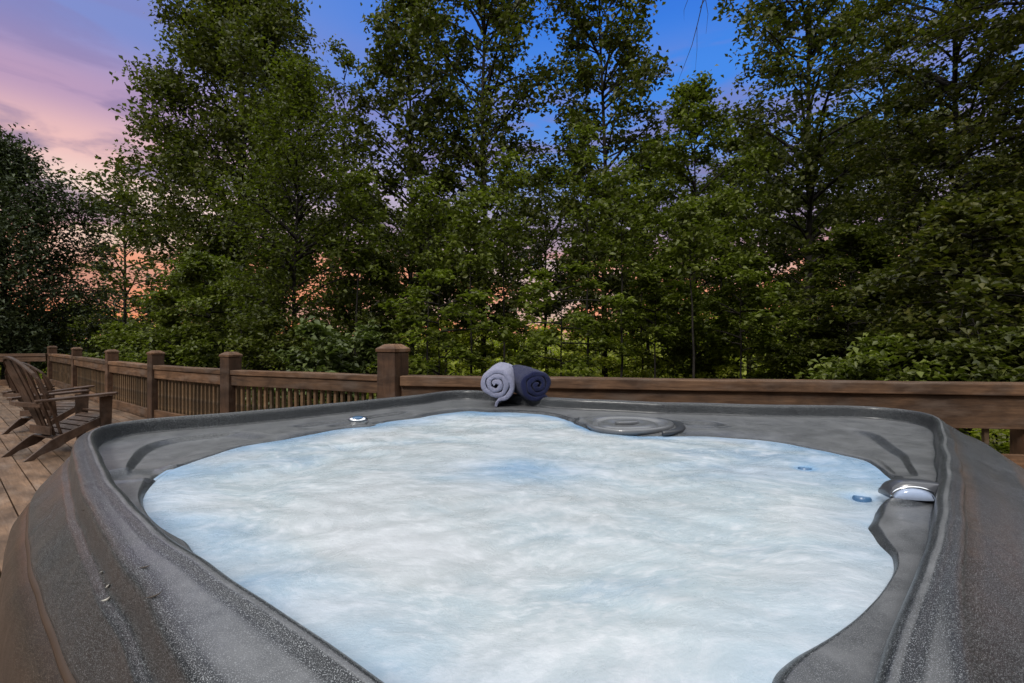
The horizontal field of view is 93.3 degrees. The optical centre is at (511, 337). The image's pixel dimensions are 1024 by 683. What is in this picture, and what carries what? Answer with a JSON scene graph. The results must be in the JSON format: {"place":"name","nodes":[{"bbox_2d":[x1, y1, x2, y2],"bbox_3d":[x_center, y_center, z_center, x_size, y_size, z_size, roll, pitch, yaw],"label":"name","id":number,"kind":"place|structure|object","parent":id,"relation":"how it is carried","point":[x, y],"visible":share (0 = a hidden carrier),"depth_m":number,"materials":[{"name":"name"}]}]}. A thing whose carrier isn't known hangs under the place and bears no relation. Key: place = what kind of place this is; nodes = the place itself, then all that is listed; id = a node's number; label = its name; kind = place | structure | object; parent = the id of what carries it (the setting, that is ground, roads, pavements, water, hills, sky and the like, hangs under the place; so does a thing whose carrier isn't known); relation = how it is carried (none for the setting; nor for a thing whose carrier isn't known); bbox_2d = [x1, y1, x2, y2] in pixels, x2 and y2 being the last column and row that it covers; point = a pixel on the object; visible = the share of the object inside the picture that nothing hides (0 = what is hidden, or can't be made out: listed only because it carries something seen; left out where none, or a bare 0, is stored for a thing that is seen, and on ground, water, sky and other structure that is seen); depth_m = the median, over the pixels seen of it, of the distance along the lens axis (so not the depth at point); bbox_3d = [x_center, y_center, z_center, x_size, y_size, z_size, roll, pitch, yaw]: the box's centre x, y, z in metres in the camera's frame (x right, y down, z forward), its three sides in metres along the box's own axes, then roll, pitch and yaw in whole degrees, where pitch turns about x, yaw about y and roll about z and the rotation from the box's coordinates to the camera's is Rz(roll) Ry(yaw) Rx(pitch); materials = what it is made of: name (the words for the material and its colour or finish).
{"place":"outdoors","nodes":[
{"label":"outdoors","id":0,"kind":"place"},
{"bbox_2d":[0,385,146,576],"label":"deck","id":1,"kind":"structure","parent":0,"point":[21,482],"depth_m":4.63,"materials":[{"name":"brown wood"}]},
{"bbox_2d":[0,353,46,384],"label":"deck railing","id":2,"kind":"object","parent":1,"relation":"on","point":[28,358],"visible":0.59,"depth_m":12.31,"materials":[{"name":"brown wood"}]},
{"bbox_2d":[1,362,94,434],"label":"adirondack chair","id":3,"kind":"object","parent":1,"relation":"on","point":[63,410],"visible":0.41,"depth_m":6.20,"materials":[{"name":"brown wood"}]},
{"bbox_2d":[1,356,118,461],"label":"adirondack chair","id":4,"kind":"object","parent":1,"relation":"on","point":[79,423],"visible":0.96,"depth_m":4.95,"materials":[{"name":"brown wood"}]},
{"bbox_2d":[47,344,409,418],"bbox_3d":[-6.738,1.082,8.566,13.165,2.035,0.855,0,0,34],"label":"deck railing","id":5,"kind":"object","parent":1,"relation":"on","point":[154,387],"visible":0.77,"depth_m":6.39,"materials":[{"name":"brown wood"}]},
{"bbox_2d":[0,390,1023,682],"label":"hot tub","id":6,"kind":"object","parent":1,"relation":"on","point":[946,530],"visible":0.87,"depth_m":0.83,"materials":[{"name":"grey plastic"}]},
{"bbox_2d":[481,362,514,406],"bbox_3d":[-0.065,0.262,2.770,0.188,0.221,0.370,0,3,5],"label":"rolled towel","id":7,"kind":"object","parent":6,"relation":"on","point":[498,380],"visible":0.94,"depth_m":2.60,"materials":[{"name":"white fabric"}]},
{"bbox_2d":[143,411,893,682],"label":"water","id":8,"kind":"structure","parent":6,"relation":"in","point":[479,547],"depth_m":0.91,"materials":[{"name":"liquid"}]},
{"bbox_2d":[512,365,550,400],"bbox_3d":[0.081,0.253,2.761,0.182,0.177,0.368,0,3,-17],"label":"rolled towel","id":9,"kind":"object","parent":6,"relation":"on","point":[532,384],"visible":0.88,"depth_m":2.60,"materials":[{"name":"blue fabric"}]},
{"bbox_2d":[400,375,1023,468],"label":"deck railing","id":10,"kind":"object","parent":1,"relation":"on","point":[984,407],"visible":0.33,"depth_m":4.46,"materials":[{"name":"brown wood"}]},
{"bbox_2d":[0,340,1009,577],"bbox_3d":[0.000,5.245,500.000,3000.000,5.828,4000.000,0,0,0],"label":"ground","id":11,"kind":"structure","parent":0,"point":[994,440],"depth_m":31.94,"materials":[{"name":"green plant"}]},
{"bbox_2d":[0,319,106,379],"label":"shrub","id":12,"kind":"object","parent":11,"relation":"on","point":[64,332],"visible":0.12,"depth_m":15.46,"materials":[{"name":"green plant"}]},
{"bbox_2d":[0,122,138,385],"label":"broadleaf tree","id":13,"kind":"object","parent":11,"relation":"on","point":[17,165],"visible":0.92,"depth_m":13.97,"materials":[{"name":"green plant"}]},
{"bbox_2d":[16,299,153,356],"bbox_3d":[-21.490,1.879,23.845,6.276,7.770,6.765,0,0,-35],"label":"shrub","id":14,"kind":"object","parent":11,"relation":"on","point":[81,345],"visible":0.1,"depth_m":23.85,"materials":[{"name":"green plant"}]},
{"bbox_2d":[42,153,183,348],"bbox_3d":[-16.623,-1.117,20.966,5.842,13.462,4.932,0,0,26],"label":"broadleaf tree","id":15,"kind":"object","parent":11,"relation":"on","point":[151,281],"visible":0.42,"depth_m":20.54,"materials":[{"name":"green plant"}]},
{"bbox_2d":[82,320,159,361],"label":"shrub","id":16,"kind":"object","parent":11,"relation":"on","point":[123,334],"visible":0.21,"depth_m":12.40,"materials":[{"name":"green plant"}]},
{"bbox_2d":[80,285,229,365],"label":"broadleaf tree","id":17,"kind":"object","parent":11,"relation":"on","point":[143,329],"visible":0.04,"depth_m":23.98,"materials":[{"name":"green plant"}]},
{"bbox_2d":[120,315,231,367],"bbox_3d":[-7.149,1.725,10.607,2.447,4.462,2.337,0,0,0],"label":"shrub","id":18,"kind":"object","parent":11,"relation":"on","point":[156,339],"visible":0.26,"depth_m":10.08,"materials":[{"name":"green plant"}]},
{"bbox_2d":[126,244,283,367],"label":"understory tree","id":19,"kind":"object","parent":11,"relation":"on","point":[194,267],"visible":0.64,"depth_m":10.33,"materials":[{"name":"green plant"}]},
{"bbox_2d":[43,0,381,396],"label":"broadleaf tree","id":20,"kind":"object","parent":11,"relation":"on","point":[223,48],"visible":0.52,"depth_m":15.51,"materials":[{"name":"green plant"}]},
{"bbox_2d":[204,312,312,410],"bbox_3d":[-4.695,1.536,8.973,1.747,4.029,2.223,0,0,39],"label":"shrub","id":21,"kind":"object","parent":11,"relation":"on","point":[252,348],"visible":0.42,"depth_m":8.93,"materials":[{"name":"green plant"}]},
{"bbox_2d":[199,36,398,399],"bbox_3d":[-4.553,-1.172,10.079,3.507,9.859,3.536,0,0,30],"label":"broadleaf tree","id":22,"kind":"object","parent":11,"relation":"on","point":[300,92],"visible":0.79,"depth_m":9.65,"materials":[{"name":"green plant"}]},
{"bbox_2d":[262,315,392,408],"bbox_3d":[-3.004,1.490,8.222,2.097,3.709,2.210,0,0,0],"label":"shrub","id":23,"kind":"object","parent":11,"relation":"on","point":[330,344],"visible":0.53,"depth_m":7.88,"materials":[{"name":"green plant"}]},
{"bbox_2d":[307,34,380,332],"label":"sapling tree","id":24,"kind":"object","parent":11,"relation":"on","point":[348,61],"visible":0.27,"depth_m":13.74,"materials":[{"name":"green plant"}]},
{"bbox_2d":[296,185,408,369],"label":"broadleaf tree","id":25,"kind":"object","parent":11,"relation":"on","point":[320,314],"visible":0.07,"depth_m":19.55,"materials":[{"name":"green plant"}]},
{"bbox_2d":[317,163,394,368],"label":"sapling tree","id":26,"kind":"object","parent":11,"relation":"on","point":[354,204],"visible":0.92,"depth_m":9.95,"materials":[{"name":"green plant"}]},
{"bbox_2d":[311,243,436,373],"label":"understory tree","id":27,"kind":"object","parent":11,"relation":"on","point":[376,290],"visible":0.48,"depth_m":10.68,"materials":[{"name":"green plant"}]},
{"bbox_2d":[312,0,488,374],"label":"tulip tree","id":28,"kind":"object","parent":11,"relation":"on","point":[391,36],"visible":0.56,"depth_m":13.26,"materials":[{"name":"green plant"}]},
{"bbox_2d":[0,342,801,385],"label":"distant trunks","id":29,"kind":"object","parent":11,"relation":"on","point":[502,357],"depth_m":39.62,"materials":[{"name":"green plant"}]},
{"bbox_2d":[388,174,462,362],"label":"sapling tree","id":30,"kind":"object","parent":11,"relation":"on","point":[427,191],"visible":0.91,"depth_m":10.98,"materials":[{"name":"green plant"}]},
{"bbox_2d":[369,268,525,375],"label":"understory tree","id":31,"kind":"object","parent":11,"relation":"on","point":[420,366],"visible":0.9,"depth_m":8.53,"materials":[{"name":"green plant"}]},
{"bbox_2d":[389,203,520,373],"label":"broadleaf tree","id":32,"kind":"object","parent":11,"relation":"on","point":[457,284],"visible":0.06,"depth_m":20.57,"materials":[{"name":"green plant"}]},
{"bbox_2d":[410,316,500,375],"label":"shrub","id":33,"kind":"object","parent":11,"relation":"on","point":[487,348],"visible":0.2,"depth_m":12.39,"materials":[{"name":"green plant"}]},
{"bbox_2d":[435,186,503,375],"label":"sapling tree","id":34,"kind":"object","parent":11,"relation":"on","point":[470,221],"visible":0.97,"depth_m":9.49,"materials":[{"name":"green plant"}]},
{"bbox_2d":[389,0,578,372],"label":"tulip tree","id":35,"kind":"object","parent":11,"relation":"on","point":[499,20],"visible":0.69,"depth_m":12.59,"materials":[{"name":"green plant"}]},
{"bbox_2d":[0,297,990,402],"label":"distant woods","id":36,"kind":"object","parent":11,"relation":"on","point":[556,351],"visible":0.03,"depth_m":34.45,"materials":[{"name":"green plant"}]},
{"bbox_2d":[468,144,535,362],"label":"sapling tree","id":37,"kind":"object","parent":11,"relation":"on","point":[510,222],"visible":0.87,"depth_m":10.50,"materials":[{"name":"green plant"}]},
{"bbox_2d":[477,314,566,376],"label":"shrub","id":38,"kind":"object","parent":11,"relation":"on","point":[510,352],"visible":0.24,"depth_m":13.66,"materials":[{"name":"green plant"}]},
{"bbox_2d":[491,161,596,369],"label":"broadleaf tree","id":39,"kind":"object","parent":11,"relation":"on","point":[541,181],"visible":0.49,"depth_m":19.15,"materials":[{"name":"green plant"}]},
{"bbox_2d":[496,261,637,376],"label":"understory tree","id":40,"kind":"object","parent":11,"relation":"on","point":[541,286],"visible":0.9,"depth_m":9.08,"materials":[{"name":"green plant"}]},
{"bbox_2d":[544,122,614,371],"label":"sapling tree","id":41,"kind":"object","parent":11,"relation":"on","point":[585,136],"visible":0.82,"depth_m":10.35,"materials":[{"name":"green plant"}]},
{"bbox_2d":[525,322,641,376],"bbox_3d":[1.949,1.896,13.184,2.615,4.900,2.987,0,0,-35],"label":"shrub","id":42,"kind":"object","parent":11,"relation":"on","point":[605,361],"visible":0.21,"depth_m":12.86,"materials":[{"name":"green plant"}]},
{"bbox_2d":[538,0,681,376],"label":"tulip tree","id":43,"kind":"object","parent":11,"relation":"on","point":[611,42],"visible":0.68,"depth_m":12.71,"materials":[{"name":"green plant"}]},
{"bbox_2d":[580,156,661,376],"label":"sapling tree","id":44,"kind":"object","parent":11,"relation":"on","point":[623,192],"visible":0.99,"depth_m":9.50,"materials":[{"name":"green plant"}]},
{"bbox_2d":[620,175,669,371],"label":"sapling tree","id":45,"kind":"object","parent":11,"relation":"on","point":[647,202],"visible":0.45,"depth_m":11.85,"materials":[{"name":"green plant"}]},
{"bbox_2d":[583,144,709,371],"bbox_3d":[5.215,-1.188,18.970,5.632,12.787,5.553,0,0,15],"label":"broadleaf tree","id":46,"kind":"object","parent":11,"relation":"on","point":[650,243],"visible":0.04,"depth_m":18.27,"materials":[{"name":"green plant"}]},
{"bbox_2d":[605,259,715,377],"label":"understory tree","id":47,"kind":"object","parent":11,"relation":"on","point":[668,332],"visible":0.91,"depth_m":9.80,"materials":[{"name":"green plant"}]},
{"bbox_2d":[606,290,727,377],"bbox_3d":[3.794,1.523,12.239,3.126,5.310,3.225,0,0,0],"label":"shrub","id":48,"kind":"object","parent":11,"relation":"on","point":[661,363],"visible":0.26,"depth_m":11.61,"materials":[{"name":"green plant"}]},
{"bbox_2d":[652,193,728,378],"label":"sapling tree","id":49,"kind":"object","parent":11,"relation":"on","point":[687,217],"visible":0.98,"depth_m":8.89,"materials":[{"name":"green plant"}]},
{"bbox_2d":[614,64,786,378],"bbox_3d":[4.536,-1.175,12.209,3.832,10.736,3.896,0,0,-23],"label":"broadleaf tree","id":50,"kind":"object","parent":11,"relation":"on","point":[690,111],"visible":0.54,"depth_m":11.53,"materials":[{"name":"green plant"}]},
{"bbox_2d":[691,185,759,378],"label":"sapling tree","id":51,"kind":"object","parent":11,"relation":"on","point":[729,226],"visible":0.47,"depth_m":10.84,"materials":[{"name":"green plant"}]},
{"bbox_2d":[685,314,780,378],"bbox_3d":[5.209,1.709,11.399,2.691,4.612,2.603,0,0,0],"label":"shrub","id":52,"kind":"object","parent":11,"relation":"on","point":[727,368],"visible":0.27,"depth_m":11.05,"materials":[{"name":"green plant"}]},
{"bbox_2d":[675,250,814,378],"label":"understory tree","id":53,"kind":"object","parent":11,"relation":"on","point":[763,315],"visible":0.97,"depth_m":9.90,"materials":[{"name":"green plant"}]},
{"bbox_2d":[666,118,827,376],"bbox_3d":[8.528,-1.421,17.853,5.459,13.054,5.915,0,0,32],"label":"broadleaf tree","id":54,"kind":"object","parent":11,"relation":"on","point":[725,150],"visible":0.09,"depth_m":17.32,"materials":[{"name":"green plant"}]},
{"bbox_2d":[760,318,845,379],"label":"shrub","id":55,"kind":"object","parent":11,"relation":"on","point":[799,361],"visible":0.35,"depth_m":9.96,"materials":[{"name":"green plant"}]},
{"bbox_2d":[699,0,949,378],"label":"tulip tree","id":56,"kind":"object","parent":11,"relation":"on","point":[810,153],"visible":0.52,"depth_m":12.53,"materials":[{"name":"green plant"}]},
{"bbox_2d":[756,218,935,367],"bbox_3d":[6.671,0.683,9.528,3.065,6.102,2.747,0,0,0],"label":"understory tree","id":57,"kind":"object","parent":11,"relation":"on","point":[847,236],"visible":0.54,"depth_m":9.36,"materials":[{"name":"green plant"}]},
{"bbox_2d":[767,115,946,354],"bbox_3d":[12.653,-1.591,17.967,6.024,13.342,5.778,0,0,-22],"label":"broadleaf tree","id":58,"kind":"object","parent":11,"relation":"on","point":[825,193],"visible":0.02,"depth_m":17.49,"materials":[{"name":"green plant"}]},
{"bbox_2d":[799,331,992,432],"bbox_3d":[5.029,1.407,6.292,2.248,3.013,2.229,0,0,0],"label":"shrub","id":59,"kind":"object","parent":11,"relation":"on","point":[863,364],"visible":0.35,"depth_m":6.15,"materials":[{"name":"green plant"}]},
{"bbox_2d":[812,0,982,339],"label":"sapling tree","id":60,"kind":"object","parent":11,"relation":"on","point":[847,109],"visible":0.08,"depth_m":14.79,"materials":[{"name":"green plant"}]},
{"bbox_2d":[801,190,1023,430],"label":"understory tree","id":61,"kind":"object","parent":11,"relation":"on","point":[991,209],"visible":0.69,"depth_m":6.41,"materials":[{"name":"green plant"}]},
{"bbox_2d":[815,0,1023,434],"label":"broadleaf tree","id":62,"kind":"object","parent":11,"relation":"on","point":[915,102],"visible":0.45,"depth_m":9.57,"materials":[{"name":"green plant"}]},
{"bbox_2d":[835,104,1020,343],"bbox_3d":[15.031,-1.651,16.779,6.950,13.136,7.006,0,0,0],"label":"broadleaf tree","id":63,"kind":"object","parent":11,"relation":"on","point":[947,111],"visible":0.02,"depth_m":16.32,"materials":[{"name":"green plant"}]},
{"bbox_2d":[873,0,1023,331],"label":"broadleaf tree","id":64,"kind":"object","parent":11,"relation":"on","point":[1008,77],"visible":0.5,"depth_m":7.60,"materials":[{"name":"green plant"}]},
{"bbox_2d":[881,325,1023,448],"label":"shrub","id":65,"kind":"object","parent":11,"relation":"on","point":[1002,362],"visible":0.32,"depth_m":5.42,"materials":[{"name":"green plant"}]},
{"bbox_2d":[912,150,1023,340],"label":"broadleaf tree","id":66,"kind":"object","parent":11,"relation":"on","point":[977,224],"depth_m":15.27,"materials":[{"name":"green plant"}]},
{"bbox_2d":[966,428,1009,453],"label":"shrub","id":67,"kind":"object","parent":11,"relation":"on","point":[1001,448],"visible":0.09,"depth_m":4.91,"materials":[{"name":"green plant"}]},
{"bbox_2d":[0,0,1023,339],"label":"sky","id":68,"kind":"structure","parent":0,"point":[57,57],"materials":[{"name":"blue"}]},
{"bbox_2d":[677,0,707,82],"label":"bare branch","id":69,"kind":"object","parent":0,"point":[696,28],"visible":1,"depth_m":5.20,"materials":[{"name":"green plant"}]}
]}

